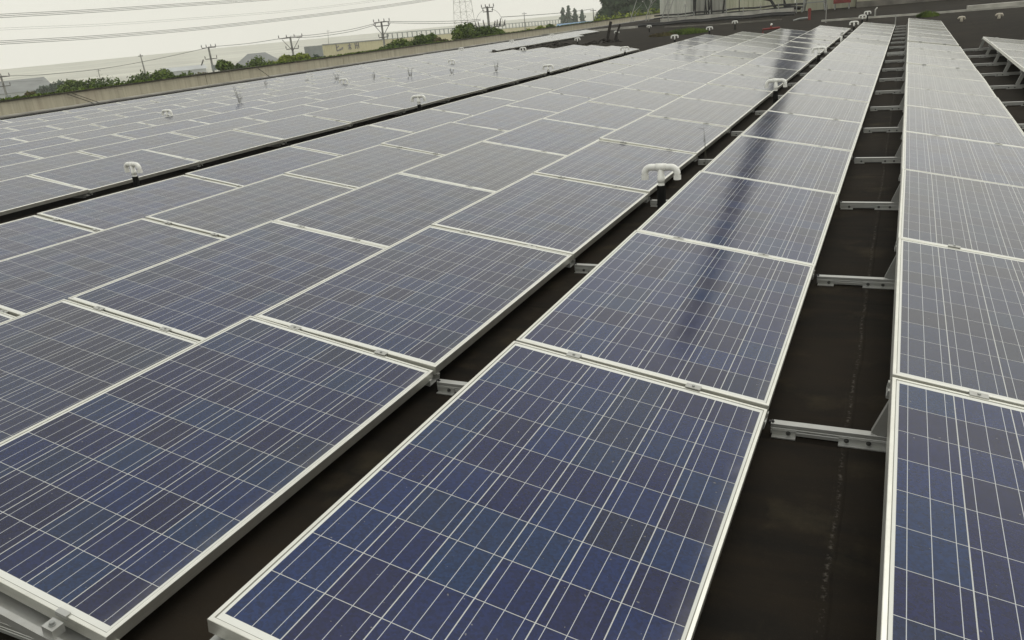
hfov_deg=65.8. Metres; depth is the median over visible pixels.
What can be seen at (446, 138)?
solar panel
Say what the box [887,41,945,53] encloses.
mounting frame
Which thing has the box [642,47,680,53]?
solar panel
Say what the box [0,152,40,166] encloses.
solar panel
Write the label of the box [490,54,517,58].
solar panel
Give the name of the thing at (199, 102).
solar panel
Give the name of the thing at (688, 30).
weed patch
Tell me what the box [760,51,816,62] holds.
solar panel
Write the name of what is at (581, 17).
conifer
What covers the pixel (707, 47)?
solar panel
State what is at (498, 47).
solar panel
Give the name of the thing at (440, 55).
solar panel
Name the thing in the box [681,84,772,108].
solar panel
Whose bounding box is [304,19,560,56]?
cream factory
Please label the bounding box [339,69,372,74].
solar panel
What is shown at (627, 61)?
solar panel
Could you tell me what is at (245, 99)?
solar panel
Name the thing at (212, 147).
solar panel
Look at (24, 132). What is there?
solar panel
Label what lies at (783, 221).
solar panel
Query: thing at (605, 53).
solar panel
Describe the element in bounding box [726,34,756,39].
solar panel
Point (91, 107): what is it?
solar panel
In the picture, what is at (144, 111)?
solar panel
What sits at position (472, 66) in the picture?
solar panel
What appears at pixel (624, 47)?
roof vent
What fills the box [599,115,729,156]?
solar panel
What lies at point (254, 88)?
solar panel
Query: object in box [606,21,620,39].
leaning boards
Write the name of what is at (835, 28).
solar panel
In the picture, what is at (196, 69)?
pale shed
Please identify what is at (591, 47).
solar panel
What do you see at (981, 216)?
solar panel
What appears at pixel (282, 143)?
mounting frame
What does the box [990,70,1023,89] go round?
mounting frame
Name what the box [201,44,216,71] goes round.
utility pole
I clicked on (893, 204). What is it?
mounting frame
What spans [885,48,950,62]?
mounting frame
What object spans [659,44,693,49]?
solar panel
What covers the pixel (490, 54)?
solar panel
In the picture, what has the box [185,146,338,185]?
solar panel
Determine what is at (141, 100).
solar panel
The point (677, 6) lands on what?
white shed
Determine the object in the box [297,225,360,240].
mounting frame
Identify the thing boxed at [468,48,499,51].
solar panel
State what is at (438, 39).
bush
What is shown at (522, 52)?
solar panel
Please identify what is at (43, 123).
solar panel
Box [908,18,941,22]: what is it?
solar panel
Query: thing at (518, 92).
solar panel
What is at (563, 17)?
conifer
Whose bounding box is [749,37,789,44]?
solar panel
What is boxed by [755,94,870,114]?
mounting frame
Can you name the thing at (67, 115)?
solar panel
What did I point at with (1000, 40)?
solar panel
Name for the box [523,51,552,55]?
solar panel
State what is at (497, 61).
solar panel
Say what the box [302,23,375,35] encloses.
power line
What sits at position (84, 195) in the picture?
mounting frame
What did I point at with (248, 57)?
hipped house
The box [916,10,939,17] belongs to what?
weed patch
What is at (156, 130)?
solar panel
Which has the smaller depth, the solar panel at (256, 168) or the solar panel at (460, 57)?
the solar panel at (256, 168)
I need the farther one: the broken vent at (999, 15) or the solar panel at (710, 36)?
the solar panel at (710, 36)
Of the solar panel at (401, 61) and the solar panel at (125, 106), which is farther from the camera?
the solar panel at (401, 61)
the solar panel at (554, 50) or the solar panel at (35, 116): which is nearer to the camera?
the solar panel at (35, 116)
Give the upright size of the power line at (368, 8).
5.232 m
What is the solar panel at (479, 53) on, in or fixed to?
on the mounting frame
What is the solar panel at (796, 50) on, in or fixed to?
on the mounting frame
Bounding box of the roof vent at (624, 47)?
[620,46,629,55]
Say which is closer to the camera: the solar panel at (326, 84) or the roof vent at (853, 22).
the solar panel at (326, 84)
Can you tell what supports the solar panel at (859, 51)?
on the mounting frame
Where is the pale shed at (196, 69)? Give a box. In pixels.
[161,64,206,74]
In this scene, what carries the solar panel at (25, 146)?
on the mounting frame
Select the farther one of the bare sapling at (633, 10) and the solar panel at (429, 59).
the bare sapling at (633, 10)
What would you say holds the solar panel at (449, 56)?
on the mounting frame
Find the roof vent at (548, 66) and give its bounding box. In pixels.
[542,64,553,75]
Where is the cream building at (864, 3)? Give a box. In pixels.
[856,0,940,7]
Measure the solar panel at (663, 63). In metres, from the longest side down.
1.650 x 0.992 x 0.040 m
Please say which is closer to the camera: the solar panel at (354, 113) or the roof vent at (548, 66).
the solar panel at (354, 113)
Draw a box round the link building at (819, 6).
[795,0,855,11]
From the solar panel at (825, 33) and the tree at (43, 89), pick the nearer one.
the solar panel at (825, 33)
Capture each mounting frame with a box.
[0,591,118,639]
[41,178,92,197]
[93,306,170,331]
[158,152,202,168]
[164,221,218,236]
[210,635,224,639]
[267,136,286,146]
[289,325,440,385]
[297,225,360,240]
[436,352,774,428]
[460,230,575,267]
[557,176,651,202]
[574,236,818,279]
[620,141,699,161]
[650,175,841,206]
[698,138,855,164]
[731,112,864,135]
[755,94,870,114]
[771,380,988,452]
[817,242,960,289]
[840,174,900,209]
[854,134,1001,163]
[863,107,985,132]
[870,89,974,110]
[875,82,904,94]
[879,64,956,81]
[882,55,952,71]
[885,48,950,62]
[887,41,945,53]
[887,42,919,55]
[889,36,942,48]
[891,32,940,43]
[892,30,907,39]
[962,37,997,51]
[967,44,1002,57]
[973,51,1012,66]
[981,59,1020,76]
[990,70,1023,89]
[1002,101,1023,105]
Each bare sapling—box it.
[630,0,641,21]
[644,0,653,20]
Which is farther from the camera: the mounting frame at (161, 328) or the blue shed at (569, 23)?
the blue shed at (569, 23)
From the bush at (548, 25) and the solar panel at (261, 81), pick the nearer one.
the solar panel at (261, 81)
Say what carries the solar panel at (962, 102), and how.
on the mounting frame at (899, 128)
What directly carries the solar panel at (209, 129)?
on the mounting frame
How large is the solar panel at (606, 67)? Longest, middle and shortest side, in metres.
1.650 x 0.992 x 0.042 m
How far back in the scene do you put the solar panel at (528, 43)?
41.55 m
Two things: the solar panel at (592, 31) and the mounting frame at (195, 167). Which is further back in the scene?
the solar panel at (592, 31)
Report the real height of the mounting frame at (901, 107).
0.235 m
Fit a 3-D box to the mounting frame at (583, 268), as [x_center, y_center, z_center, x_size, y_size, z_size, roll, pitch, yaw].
[1.004,-0.355,4.480,1.386,0.235,0.084,5,23,25]
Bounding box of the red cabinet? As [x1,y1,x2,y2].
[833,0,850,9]
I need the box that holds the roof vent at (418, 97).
[411,95,425,111]
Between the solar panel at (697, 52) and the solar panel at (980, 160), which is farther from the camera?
the solar panel at (697, 52)
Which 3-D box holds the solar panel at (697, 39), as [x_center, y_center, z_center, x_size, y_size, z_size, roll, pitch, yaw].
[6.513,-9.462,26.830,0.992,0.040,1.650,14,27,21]
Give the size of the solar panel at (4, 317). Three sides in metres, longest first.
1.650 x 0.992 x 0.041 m
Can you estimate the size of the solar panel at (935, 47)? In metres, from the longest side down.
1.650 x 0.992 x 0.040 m
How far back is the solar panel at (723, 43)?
23.53 m
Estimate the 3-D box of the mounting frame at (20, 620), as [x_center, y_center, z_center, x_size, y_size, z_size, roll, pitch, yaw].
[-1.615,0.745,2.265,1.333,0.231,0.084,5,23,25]
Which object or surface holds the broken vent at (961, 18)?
on the rooftop
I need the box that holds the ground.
[0,0,795,83]
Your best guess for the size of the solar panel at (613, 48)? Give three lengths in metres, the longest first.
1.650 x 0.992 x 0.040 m
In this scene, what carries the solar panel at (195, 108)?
on the mounting frame
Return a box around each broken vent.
[957,16,965,21]
[995,13,1003,18]
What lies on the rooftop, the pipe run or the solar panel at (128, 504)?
the pipe run
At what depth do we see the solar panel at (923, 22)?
24.43 m
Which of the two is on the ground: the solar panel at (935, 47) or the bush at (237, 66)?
the bush at (237, 66)
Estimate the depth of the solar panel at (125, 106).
20.70 m
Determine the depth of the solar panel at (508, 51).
31.56 m
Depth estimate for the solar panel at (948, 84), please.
10.05 m
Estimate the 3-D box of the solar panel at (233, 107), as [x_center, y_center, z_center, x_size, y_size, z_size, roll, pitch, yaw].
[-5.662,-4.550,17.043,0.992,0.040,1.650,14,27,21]
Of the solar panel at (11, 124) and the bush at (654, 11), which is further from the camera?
the bush at (654, 11)
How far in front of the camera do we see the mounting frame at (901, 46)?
18.39 m
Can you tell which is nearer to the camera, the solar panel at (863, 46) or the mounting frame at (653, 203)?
the mounting frame at (653, 203)
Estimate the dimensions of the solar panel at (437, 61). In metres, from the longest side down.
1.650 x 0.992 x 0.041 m
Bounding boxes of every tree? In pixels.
[34,85,54,93]
[47,79,63,91]
[83,75,128,87]
[127,69,151,81]
[246,55,274,66]
[391,37,412,46]
[409,33,430,44]
[426,32,440,42]
[450,22,475,39]
[466,22,479,36]
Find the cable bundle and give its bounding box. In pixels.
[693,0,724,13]
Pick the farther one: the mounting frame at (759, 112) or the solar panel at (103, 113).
the solar panel at (103, 113)
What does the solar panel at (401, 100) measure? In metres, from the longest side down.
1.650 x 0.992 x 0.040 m
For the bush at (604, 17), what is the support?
on the ground
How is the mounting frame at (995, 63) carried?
on the rooftop
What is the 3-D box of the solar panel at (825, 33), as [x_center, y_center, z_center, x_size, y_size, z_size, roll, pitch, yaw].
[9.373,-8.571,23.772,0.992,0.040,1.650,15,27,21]
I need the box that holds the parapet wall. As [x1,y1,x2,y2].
[0,12,659,117]
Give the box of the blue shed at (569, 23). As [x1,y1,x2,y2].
[556,21,589,25]
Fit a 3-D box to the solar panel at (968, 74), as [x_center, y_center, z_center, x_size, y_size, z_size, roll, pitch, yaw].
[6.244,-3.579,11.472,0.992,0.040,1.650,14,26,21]
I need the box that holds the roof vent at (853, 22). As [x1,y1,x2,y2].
[849,21,858,31]
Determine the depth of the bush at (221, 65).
55.53 m
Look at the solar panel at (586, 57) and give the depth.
23.67 m
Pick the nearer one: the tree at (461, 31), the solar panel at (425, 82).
the solar panel at (425, 82)
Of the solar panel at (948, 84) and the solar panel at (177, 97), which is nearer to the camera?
the solar panel at (948, 84)
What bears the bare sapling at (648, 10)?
on the rooftop
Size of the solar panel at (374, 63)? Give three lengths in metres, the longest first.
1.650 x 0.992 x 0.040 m
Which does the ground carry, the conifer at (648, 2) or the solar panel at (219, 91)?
the conifer at (648, 2)
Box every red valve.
[762,23,779,32]
[793,8,811,20]
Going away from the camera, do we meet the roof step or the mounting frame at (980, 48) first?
the mounting frame at (980, 48)
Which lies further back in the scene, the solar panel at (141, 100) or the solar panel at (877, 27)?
the solar panel at (877, 27)
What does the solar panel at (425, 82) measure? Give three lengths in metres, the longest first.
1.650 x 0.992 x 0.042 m
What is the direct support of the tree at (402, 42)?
on the ground
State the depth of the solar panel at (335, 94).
17.92 m
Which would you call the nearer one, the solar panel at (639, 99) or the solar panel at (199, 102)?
the solar panel at (639, 99)
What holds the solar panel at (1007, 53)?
on the mounting frame at (1004, 73)
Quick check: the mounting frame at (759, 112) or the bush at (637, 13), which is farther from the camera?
the bush at (637, 13)
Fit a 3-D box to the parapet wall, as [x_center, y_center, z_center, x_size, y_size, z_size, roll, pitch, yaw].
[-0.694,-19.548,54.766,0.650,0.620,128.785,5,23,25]
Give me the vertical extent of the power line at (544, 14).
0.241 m
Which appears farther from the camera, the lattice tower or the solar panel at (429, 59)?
the lattice tower
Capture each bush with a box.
[24,91,36,95]
[57,79,77,91]
[72,78,100,89]
[149,68,174,78]
[215,59,233,70]
[234,63,248,68]
[277,54,294,62]
[295,52,312,59]
[381,43,399,48]
[434,37,447,41]
[475,25,495,36]
[490,27,504,33]
[546,23,555,27]
[593,15,608,20]
[603,12,628,19]
[625,9,642,16]
[642,7,659,14]
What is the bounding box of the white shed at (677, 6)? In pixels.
[660,0,795,19]
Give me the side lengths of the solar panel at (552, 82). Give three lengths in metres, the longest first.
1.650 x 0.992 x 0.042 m
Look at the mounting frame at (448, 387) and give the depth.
3.36 m
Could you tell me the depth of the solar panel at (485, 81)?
18.07 m
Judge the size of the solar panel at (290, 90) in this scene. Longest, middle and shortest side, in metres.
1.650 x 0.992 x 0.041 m
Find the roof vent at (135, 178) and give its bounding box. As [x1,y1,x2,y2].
[124,162,142,187]
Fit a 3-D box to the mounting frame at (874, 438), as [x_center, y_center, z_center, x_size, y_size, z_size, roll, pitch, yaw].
[1.540,0.344,2.509,1.375,0.235,0.084,5,23,25]
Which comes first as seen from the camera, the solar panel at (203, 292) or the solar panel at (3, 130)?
the solar panel at (203, 292)
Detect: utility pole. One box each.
[0,73,10,97]
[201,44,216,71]
[278,33,301,54]
[373,18,389,45]
[475,4,504,28]
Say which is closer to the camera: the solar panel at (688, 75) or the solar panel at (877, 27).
the solar panel at (688, 75)
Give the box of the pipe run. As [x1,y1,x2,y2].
[637,2,802,26]
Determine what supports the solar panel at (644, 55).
on the mounting frame
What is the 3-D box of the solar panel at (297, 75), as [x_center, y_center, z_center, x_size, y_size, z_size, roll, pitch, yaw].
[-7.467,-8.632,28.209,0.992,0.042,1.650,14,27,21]
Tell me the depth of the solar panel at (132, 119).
16.24 m
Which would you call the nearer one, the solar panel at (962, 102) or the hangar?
the solar panel at (962, 102)
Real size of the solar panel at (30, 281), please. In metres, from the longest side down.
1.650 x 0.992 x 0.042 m
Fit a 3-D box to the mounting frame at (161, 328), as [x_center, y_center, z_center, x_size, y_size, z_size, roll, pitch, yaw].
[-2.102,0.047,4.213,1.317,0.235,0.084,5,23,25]
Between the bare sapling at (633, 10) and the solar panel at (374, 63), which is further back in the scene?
the bare sapling at (633, 10)
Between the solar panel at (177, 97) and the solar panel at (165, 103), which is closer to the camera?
the solar panel at (165, 103)
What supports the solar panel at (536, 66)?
on the mounting frame
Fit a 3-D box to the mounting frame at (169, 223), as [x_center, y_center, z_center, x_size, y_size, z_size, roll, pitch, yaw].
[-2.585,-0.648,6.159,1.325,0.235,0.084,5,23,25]
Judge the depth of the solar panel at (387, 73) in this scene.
24.63 m
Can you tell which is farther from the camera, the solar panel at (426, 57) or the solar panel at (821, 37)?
the solar panel at (426, 57)
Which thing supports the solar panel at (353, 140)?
on the mounting frame
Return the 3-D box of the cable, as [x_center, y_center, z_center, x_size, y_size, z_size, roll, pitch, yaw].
[-14.528,-7.510,26.828,0.910,0.408,0.108,-21,26,-35]
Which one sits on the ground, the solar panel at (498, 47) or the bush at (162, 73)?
the bush at (162, 73)
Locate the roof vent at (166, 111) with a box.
[161,109,172,115]
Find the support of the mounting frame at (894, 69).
on the rooftop
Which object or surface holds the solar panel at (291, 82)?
on the mounting frame
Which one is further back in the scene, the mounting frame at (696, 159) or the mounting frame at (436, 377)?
the mounting frame at (696, 159)
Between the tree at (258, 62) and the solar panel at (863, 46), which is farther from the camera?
the tree at (258, 62)
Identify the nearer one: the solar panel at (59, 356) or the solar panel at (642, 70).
the solar panel at (59, 356)
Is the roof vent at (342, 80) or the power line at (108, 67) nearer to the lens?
the roof vent at (342, 80)
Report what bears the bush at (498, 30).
on the ground
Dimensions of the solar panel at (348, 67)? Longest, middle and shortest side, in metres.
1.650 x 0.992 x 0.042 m
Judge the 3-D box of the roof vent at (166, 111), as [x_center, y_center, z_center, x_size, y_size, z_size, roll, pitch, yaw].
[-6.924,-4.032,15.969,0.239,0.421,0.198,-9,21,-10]
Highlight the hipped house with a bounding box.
[238,52,277,65]
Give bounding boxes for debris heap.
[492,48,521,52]
[534,41,572,47]
[573,38,621,44]
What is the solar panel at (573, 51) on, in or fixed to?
on the mounting frame
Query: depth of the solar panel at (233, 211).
6.68 m
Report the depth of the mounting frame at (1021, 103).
9.14 m
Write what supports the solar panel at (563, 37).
on the mounting frame
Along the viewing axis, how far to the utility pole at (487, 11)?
96.91 m
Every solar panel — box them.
[0,119,44,127]
[0,126,59,138]
[0,128,16,132]
[0,136,77,154]
[0,138,26,146]
[0,151,103,180]
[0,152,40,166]
[0,175,87,215]
[0,215,96,259]
[0,218,223,316]
[0,299,198,441]
[0,312,14,322]
[0,316,432,639]
[3,111,69,121]
[5,117,83,130]
[12,124,105,141]
[18,134,132,157]
[29,149,198,192]
[37,109,105,120]
[37,175,238,230]
[47,115,124,128]
[60,122,153,139]
[64,103,123,112]
[68,220,385,340]
[74,107,142,118]
[78,132,194,157]
[90,112,170,126]
[97,101,157,110]
[112,120,208,138]
[114,105,183,116]
[116,95,168,103]
[134,98,196,108]
[139,110,218,125]
[145,174,354,237]
[146,130,283,163]
[150,93,202,101]
[159,102,227,114]
[163,89,212,96]
[170,117,266,137]
[174,96,233,106]
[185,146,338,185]
[187,91,239,99]
[190,107,270,123]
[197,87,243,94]
[205,100,273,112]
[206,83,249,89]
[207,341,767,639]
[216,94,273,104]
[225,89,277,97]
[232,84,277,92]
[232,114,350,141]
[237,81,281,87]
[244,104,327,121]
[245,78,280,83]
[253,97,322,110]
[254,225,571,374]
[258,91,320,102]
[263,86,317,95]
[267,82,313,90]
[271,79,312,85]
[273,173,493,246]
[274,76,310,81]
[277,73,313,78]
[284,144,441,188]
[290,125,412,155]
[303,102,404,124]
[304,94,374,108]
[306,73,344,79]
[306,88,366,99]
[307,76,347,83]
[308,69,337,73]
[308,71,342,76]
[308,80,354,87]
[308,84,358,92]
[336,65,362,69]
[337,67,367,71]
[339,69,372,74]
[342,71,379,77]
[345,77,393,85]
[347,74,386,81]
[352,81,404,90]
[356,86,417,97]
[361,61,388,65]
[361,91,448,110]
[363,63,391,67]
[367,64,399,69]
[370,109,472,131]
[373,66,404,72]
[376,69,414,75]
[381,122,506,155]
[382,71,424,78]
[383,58,406,61]
[388,74,436,82]
[389,59,414,63]
[392,61,421,65]
[397,77,453,87]
[398,62,430,67]
[398,141,564,191]
[404,64,440,69]
[407,55,425,58]
[408,82,485,98]
[411,56,433,59]
[415,57,443,61]
[415,66,450,72]
[423,58,452,63]
[423,68,466,76]
[425,52,444,55]
[430,95,516,114]
[431,173,648,259]
[432,53,451,56]
[433,60,463,65]
[434,71,480,79]
[439,54,460,57]
[442,61,477,67]
[445,55,473,59]
[447,75,517,89]
[450,50,478,54]
[453,64,491,69]
[454,105,557,130]
[456,56,484,60]
[465,65,508,73]
[467,52,491,55]
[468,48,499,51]
[478,53,502,56]
[478,59,514,64]
[480,85,552,100]
[481,68,544,80]
[483,45,514,50]
[483,118,613,155]
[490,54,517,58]
[493,60,531,67]
[495,50,519,53]
[499,43,527,47]
[507,92,593,111]
[508,50,535,54]
[510,62,568,74]
[514,41,540,45]
[516,230,814,412]
[519,76,583,89]
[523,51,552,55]
[527,39,552,43]
[528,47,553,51]
[533,140,696,195]
[537,57,589,67]
[539,37,563,40]
[544,48,570,52]
[545,101,652,129]
[550,35,573,39]
[550,81,626,97]
[553,69,609,79]
[559,53,607,62]
[560,34,583,37]
[560,45,584,48]
[561,49,589,53]
[568,31,590,34]
[576,45,604,49]
[579,62,629,71]
[580,49,623,57]
[581,30,598,32]
[584,72,650,85]
[589,88,680,110]
[598,46,638,52]
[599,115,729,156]
[604,57,647,64]
[612,65,670,76]
[623,51,665,59]
[624,77,704,95]
[636,58,690,68]
[637,171,838,269]
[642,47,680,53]
[646,97,753,128]
[653,68,723,83]
[657,53,703,61]
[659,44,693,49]
[672,40,704,45]
[674,48,716,56]
[677,61,739,73]
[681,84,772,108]
[686,37,716,41]
[690,44,729,51]
[695,55,751,65]
[697,34,725,38]
[701,135,852,197]
[704,40,739,46]
[707,73,786,93]
[711,50,762,59]
[714,37,748,42]
[725,45,774,53]
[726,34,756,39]
[728,64,798,81]
[736,32,764,36]
[737,41,781,47]
[740,110,862,154]
[746,56,808,71]
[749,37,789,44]
[759,34,796,39]
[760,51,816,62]
[767,31,802,36]
[768,92,868,124]
[771,46,823,55]
[775,29,807,33]
[781,41,829,49]
[787,79,873,102]
[790,37,834,45]
[798,34,839,41]
[802,68,877,87]
[804,31,843,38]
[811,28,846,33]
[814,59,881,75]
[816,25,850,31]
[824,52,883,66]
[832,46,885,57]
[838,41,887,51]
[843,37,889,45]
[848,33,890,40]
[852,30,891,36]
[856,27,892,32]
[859,24,893,29]
[862,22,894,26]
[876,377,1023,639]
[890,238,1023,406]
[896,168,1023,259]
[901,131,1023,186]
[902,105,1023,146]
[904,87,1012,117]
[905,63,986,81]
[905,72,995,96]
[906,47,969,60]
[906,54,976,69]
[907,32,954,39]
[907,36,958,45]
[907,42,964,52]
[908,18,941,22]
[908,20,943,25]
[908,22,946,28]
[908,25,948,31]
[908,28,951,35]
[983,37,1023,44]
[990,42,1023,50]
[998,48,1023,58]
[1008,57,1023,69]
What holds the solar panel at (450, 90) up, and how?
on the mounting frame
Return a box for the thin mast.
[138,54,145,73]
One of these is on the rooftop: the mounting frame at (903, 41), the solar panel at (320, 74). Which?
the mounting frame at (903, 41)
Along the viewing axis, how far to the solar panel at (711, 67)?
15.96 m
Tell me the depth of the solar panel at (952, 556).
1.92 m
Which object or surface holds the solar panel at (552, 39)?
on the mounting frame
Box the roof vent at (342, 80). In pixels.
[339,78,347,83]
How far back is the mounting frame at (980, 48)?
16.01 m
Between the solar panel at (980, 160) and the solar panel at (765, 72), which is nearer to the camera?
the solar panel at (980, 160)
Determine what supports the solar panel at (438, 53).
on the mounting frame
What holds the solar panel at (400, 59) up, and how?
on the mounting frame
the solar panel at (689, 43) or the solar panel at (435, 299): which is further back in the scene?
the solar panel at (689, 43)
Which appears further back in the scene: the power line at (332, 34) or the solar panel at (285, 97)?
the power line at (332, 34)
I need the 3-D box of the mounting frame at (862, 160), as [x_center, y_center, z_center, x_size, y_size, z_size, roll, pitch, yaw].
[3.642,-1.452,6.687,1.375,0.235,0.084,5,23,25]
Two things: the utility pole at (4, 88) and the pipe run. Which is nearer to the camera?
the pipe run
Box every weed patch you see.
[649,32,676,36]
[668,27,708,34]
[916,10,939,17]
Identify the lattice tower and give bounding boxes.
[453,0,474,27]
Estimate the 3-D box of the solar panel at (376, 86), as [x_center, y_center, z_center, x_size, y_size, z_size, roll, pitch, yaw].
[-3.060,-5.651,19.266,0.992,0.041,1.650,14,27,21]
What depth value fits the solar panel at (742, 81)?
12.52 m
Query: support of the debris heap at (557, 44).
on the rooftop
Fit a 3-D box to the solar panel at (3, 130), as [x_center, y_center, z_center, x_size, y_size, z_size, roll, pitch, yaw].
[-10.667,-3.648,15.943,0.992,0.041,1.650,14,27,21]
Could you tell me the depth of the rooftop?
2.99 m
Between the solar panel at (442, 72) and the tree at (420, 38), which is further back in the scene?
the tree at (420, 38)
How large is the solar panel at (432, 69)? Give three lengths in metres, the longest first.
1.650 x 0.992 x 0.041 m
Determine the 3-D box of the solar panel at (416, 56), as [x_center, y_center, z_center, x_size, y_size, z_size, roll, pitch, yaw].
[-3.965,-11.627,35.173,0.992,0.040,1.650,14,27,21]
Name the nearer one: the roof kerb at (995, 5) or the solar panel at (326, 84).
the solar panel at (326, 84)
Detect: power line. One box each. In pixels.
[0,0,265,17]
[0,0,430,44]
[11,0,383,29]
[18,48,205,75]
[211,37,287,46]
[297,25,373,37]
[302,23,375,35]
[383,19,479,21]
[411,20,480,23]
[506,9,589,16]
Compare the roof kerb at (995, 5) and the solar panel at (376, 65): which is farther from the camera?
the roof kerb at (995, 5)
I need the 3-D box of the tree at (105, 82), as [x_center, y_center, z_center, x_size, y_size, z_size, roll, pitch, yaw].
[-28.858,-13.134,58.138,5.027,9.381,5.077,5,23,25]
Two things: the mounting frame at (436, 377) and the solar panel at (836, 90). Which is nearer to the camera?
the mounting frame at (436, 377)
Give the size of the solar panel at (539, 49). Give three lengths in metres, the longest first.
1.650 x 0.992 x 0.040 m
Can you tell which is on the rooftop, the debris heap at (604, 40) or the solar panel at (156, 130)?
the debris heap at (604, 40)
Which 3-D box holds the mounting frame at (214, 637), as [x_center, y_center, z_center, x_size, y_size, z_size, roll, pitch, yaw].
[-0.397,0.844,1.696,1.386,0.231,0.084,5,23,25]
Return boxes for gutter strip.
[0,19,651,119]
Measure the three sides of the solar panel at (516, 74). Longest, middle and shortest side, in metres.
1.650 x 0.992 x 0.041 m
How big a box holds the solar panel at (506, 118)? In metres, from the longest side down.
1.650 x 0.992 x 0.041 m
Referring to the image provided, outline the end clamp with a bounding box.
[41,607,70,639]
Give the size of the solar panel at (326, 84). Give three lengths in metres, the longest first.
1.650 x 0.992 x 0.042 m
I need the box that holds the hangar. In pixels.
[0,77,49,98]
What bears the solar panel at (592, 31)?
on the mounting frame
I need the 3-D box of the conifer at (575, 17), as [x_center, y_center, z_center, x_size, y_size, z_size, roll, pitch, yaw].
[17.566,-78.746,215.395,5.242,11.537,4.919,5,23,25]
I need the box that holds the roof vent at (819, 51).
[811,47,826,63]
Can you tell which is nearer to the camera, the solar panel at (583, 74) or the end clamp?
the end clamp
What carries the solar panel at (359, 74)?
on the mounting frame
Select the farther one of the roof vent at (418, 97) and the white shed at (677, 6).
the white shed at (677, 6)
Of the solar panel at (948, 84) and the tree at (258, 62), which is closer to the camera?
the solar panel at (948, 84)
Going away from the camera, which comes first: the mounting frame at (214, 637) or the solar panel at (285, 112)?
the mounting frame at (214, 637)
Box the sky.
[0,0,642,69]
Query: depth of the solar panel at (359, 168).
8.09 m
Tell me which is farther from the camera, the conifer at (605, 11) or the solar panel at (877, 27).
the conifer at (605, 11)
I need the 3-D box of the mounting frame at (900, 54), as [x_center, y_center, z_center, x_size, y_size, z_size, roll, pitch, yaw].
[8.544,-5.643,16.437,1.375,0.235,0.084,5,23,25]
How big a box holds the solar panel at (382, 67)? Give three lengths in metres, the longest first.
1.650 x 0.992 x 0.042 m
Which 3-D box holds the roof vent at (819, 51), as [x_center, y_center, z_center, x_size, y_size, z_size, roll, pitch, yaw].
[6.044,-5.164,15.604,0.239,0.421,0.198,-8,21,-7]
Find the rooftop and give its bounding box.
[0,0,1023,639]
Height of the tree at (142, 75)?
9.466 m
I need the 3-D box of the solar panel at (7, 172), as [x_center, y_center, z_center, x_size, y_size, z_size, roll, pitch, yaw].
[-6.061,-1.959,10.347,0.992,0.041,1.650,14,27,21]
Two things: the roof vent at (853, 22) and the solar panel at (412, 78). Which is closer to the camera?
the solar panel at (412, 78)
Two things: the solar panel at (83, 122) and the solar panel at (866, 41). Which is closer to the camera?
the solar panel at (83, 122)
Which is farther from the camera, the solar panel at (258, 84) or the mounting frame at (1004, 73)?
the solar panel at (258, 84)
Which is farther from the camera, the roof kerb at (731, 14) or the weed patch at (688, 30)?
the roof kerb at (731, 14)
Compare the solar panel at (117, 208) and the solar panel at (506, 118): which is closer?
the solar panel at (117, 208)
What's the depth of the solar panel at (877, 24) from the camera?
25.98 m
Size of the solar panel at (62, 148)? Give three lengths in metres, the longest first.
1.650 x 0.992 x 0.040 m
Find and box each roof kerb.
[661,8,793,21]
[665,19,780,27]
[821,5,1023,21]
[966,1,1023,8]
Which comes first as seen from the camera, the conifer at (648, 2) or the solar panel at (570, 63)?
the solar panel at (570, 63)
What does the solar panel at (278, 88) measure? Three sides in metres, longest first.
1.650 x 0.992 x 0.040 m
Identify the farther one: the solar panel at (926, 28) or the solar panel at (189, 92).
the solar panel at (189, 92)
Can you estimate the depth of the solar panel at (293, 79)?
26.28 m
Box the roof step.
[542,26,637,35]
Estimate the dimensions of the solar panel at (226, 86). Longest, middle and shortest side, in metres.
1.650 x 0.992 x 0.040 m
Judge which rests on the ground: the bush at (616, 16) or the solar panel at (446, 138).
the bush at (616, 16)
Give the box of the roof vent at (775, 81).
[764,78,786,103]
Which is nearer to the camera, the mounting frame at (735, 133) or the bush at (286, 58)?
the mounting frame at (735, 133)
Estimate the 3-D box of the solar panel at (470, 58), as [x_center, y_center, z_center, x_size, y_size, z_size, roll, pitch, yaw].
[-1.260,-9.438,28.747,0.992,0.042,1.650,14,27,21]
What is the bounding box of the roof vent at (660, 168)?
[641,163,680,209]
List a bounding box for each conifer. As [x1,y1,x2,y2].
[559,7,567,23]
[564,5,572,22]
[571,8,578,22]
[578,9,585,21]
[594,0,615,18]
[602,0,631,19]
[613,0,652,14]
[637,0,659,11]
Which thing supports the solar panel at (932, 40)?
on the mounting frame at (904, 50)
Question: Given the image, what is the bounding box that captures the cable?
[68,93,98,102]
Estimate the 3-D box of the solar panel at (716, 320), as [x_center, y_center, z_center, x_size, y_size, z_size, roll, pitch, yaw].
[0.810,-0.088,3.692,0.992,0.042,1.650,14,27,21]
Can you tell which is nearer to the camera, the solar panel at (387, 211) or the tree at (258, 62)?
the solar panel at (387, 211)
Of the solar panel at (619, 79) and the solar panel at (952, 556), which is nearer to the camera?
the solar panel at (952, 556)
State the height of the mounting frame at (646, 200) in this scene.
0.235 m
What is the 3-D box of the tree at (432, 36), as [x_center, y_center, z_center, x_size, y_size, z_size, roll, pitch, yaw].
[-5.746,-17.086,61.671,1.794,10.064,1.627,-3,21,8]

